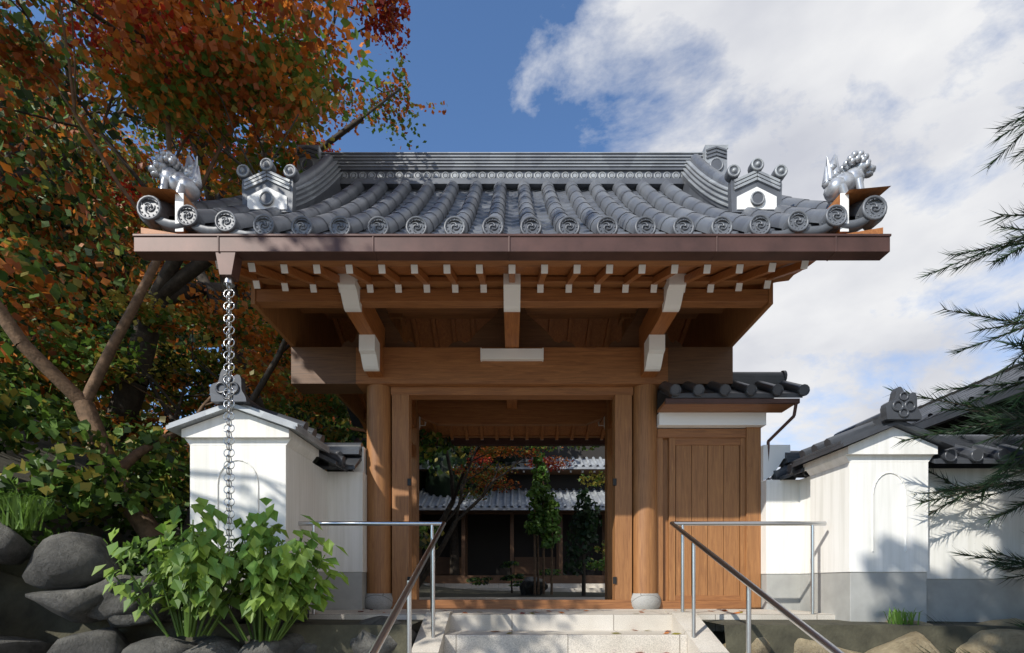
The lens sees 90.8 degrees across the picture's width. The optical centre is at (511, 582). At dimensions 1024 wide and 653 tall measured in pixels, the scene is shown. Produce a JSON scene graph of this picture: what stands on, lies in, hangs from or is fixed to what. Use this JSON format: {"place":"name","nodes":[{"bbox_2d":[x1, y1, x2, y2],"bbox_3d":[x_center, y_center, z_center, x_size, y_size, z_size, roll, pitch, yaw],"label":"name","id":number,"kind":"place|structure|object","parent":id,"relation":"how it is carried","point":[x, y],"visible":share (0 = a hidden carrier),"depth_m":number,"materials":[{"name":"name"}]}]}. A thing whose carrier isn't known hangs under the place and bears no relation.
{"place":"outdoors","nodes":[
{"label":"outdoors","id":0,"kind":"place"},
{"bbox_2d":[0,0,1023,652],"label":"tree","id":1,"kind":"object","parent":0,"point":[54,284],"depth_m":6.18,"materials":[{"name":"green plant"}]},
{"bbox_2d":[0,393,1023,652],"bbox_3d":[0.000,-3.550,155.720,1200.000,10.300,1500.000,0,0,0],"label":"terrain","id":2,"kind":"structure","parent":0,"point":[22,615],"depth_m":4.11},
{"bbox_2d":[315,426,604,591],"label":"temple hall","id":3,"kind":"structure","parent":2,"relation":"on","point":[493,536],"depth_m":20.08,"materials":[{"name":"wood"}]},
{"bbox_2d":[0,521,1023,652],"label":"rocks","id":4,"kind":"object","parent":2,"relation":"on","point":[61,566],"visible":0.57,"depth_m":3.84,"materials":[{"name":"grey stone"}]},
{"bbox_2d":[308,597,834,652],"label":"stone steps","id":5,"kind":"structure","parent":2,"relation":"on","point":[557,631],"depth_m":4.70,"materials":[{"name":"stone"}]},
{"bbox_2d":[133,186,890,608],"bbox_3d":[0.090,-1.831,6.520,5.980,4.261,5.320,0,0,0],"label":"timber gate","id":6,"kind":"object","parent":5,"relation":"on","point":[395,356],"visible":0.92,"depth_m":5.63,"materials":[{"name":"brown wood"}]},
{"bbox_2d":[137,145,886,427],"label":"roof tiles","id":7,"kind":"object","parent":6,"relation":"on","point":[705,191],"visible":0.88,"depth_m":5.08,"materials":[{"name":"grey tile"}]},
{"bbox_2d":[148,150,202,205],"bbox_3d":[-2.826,-3.372,4.240,0.448,0.448,0.203,0,0,0],"label":"lion statue","id":8,"kind":"object","parent":7,"relation":"on","point":[168,169],"visible":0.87,"depth_m":4.19,"materials":[{"name":"metal"}]},
{"bbox_2d":[821,150,875,205],"bbox_3d":[2.826,-3.372,4.240,0.448,0.448,0.203,0,0,0],"label":"lion statue","id":9,"kind":"object","parent":7,"relation":"on","point":[855,169],"visible":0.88,"depth_m":4.19,"materials":[{"name":"metal"}]},
{"bbox_2d":[133,234,890,445],"bbox_3d":[0.000,-2.481,6.551,5.760,0.301,5.478,0,0,0],"label":"copper gutter","id":10,"kind":"object","parent":6,"relation":"attached to","point":[229,253],"visible":0.93,"depth_m":3.82,"materials":[{"name":"brown metal"}]},
{"bbox_2d":[223,276,234,609],"bbox_3d":[-2.170,-1.057,3.875,0.079,2.546,0.079,0,0,-45],"label":"rain chain","id":11,"kind":"object","parent":10,"relation":"hanging from","point":[228,283],"visible":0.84,"depth_m":3.87,"materials":[{"name":"silver metal"}]},
{"bbox_2d":[365,593,660,608],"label":"pillar base stones","id":12,"kind":"object","parent":5,"relation":"on","point":[638,600],"visible":0.77,"depth_m":5.57,"materials":[{"name":"grey stone"}]},
{"bbox_2d":[298,521,843,652],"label":"handrails","id":13,"kind":"object","parent":5,"relation":"on","point":[820,639],"visible":0.82,"depth_m":4.21,"materials":[{"name":"silver metal"}]},
{"bbox_2d":[166,369,1023,622],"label":"walls and piers","id":14,"kind":"structure","parent":2,"relation":"on","point":[881,545],"depth_m":4.70,"materials":[{"name":"paint"}]},
{"bbox_2d":[769,363,1023,479],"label":"side building","id":15,"kind":"structure","parent":2,"relation":"on","point":[929,420],"depth_m":9.01,"materials":[{"name":"tile"}]},
{"bbox_2d":[0,0,1023,480],"label":"sky","id":16,"kind":"structure","parent":0,"point":[917,86],"materials":[{"name":"blue"}]}
]}

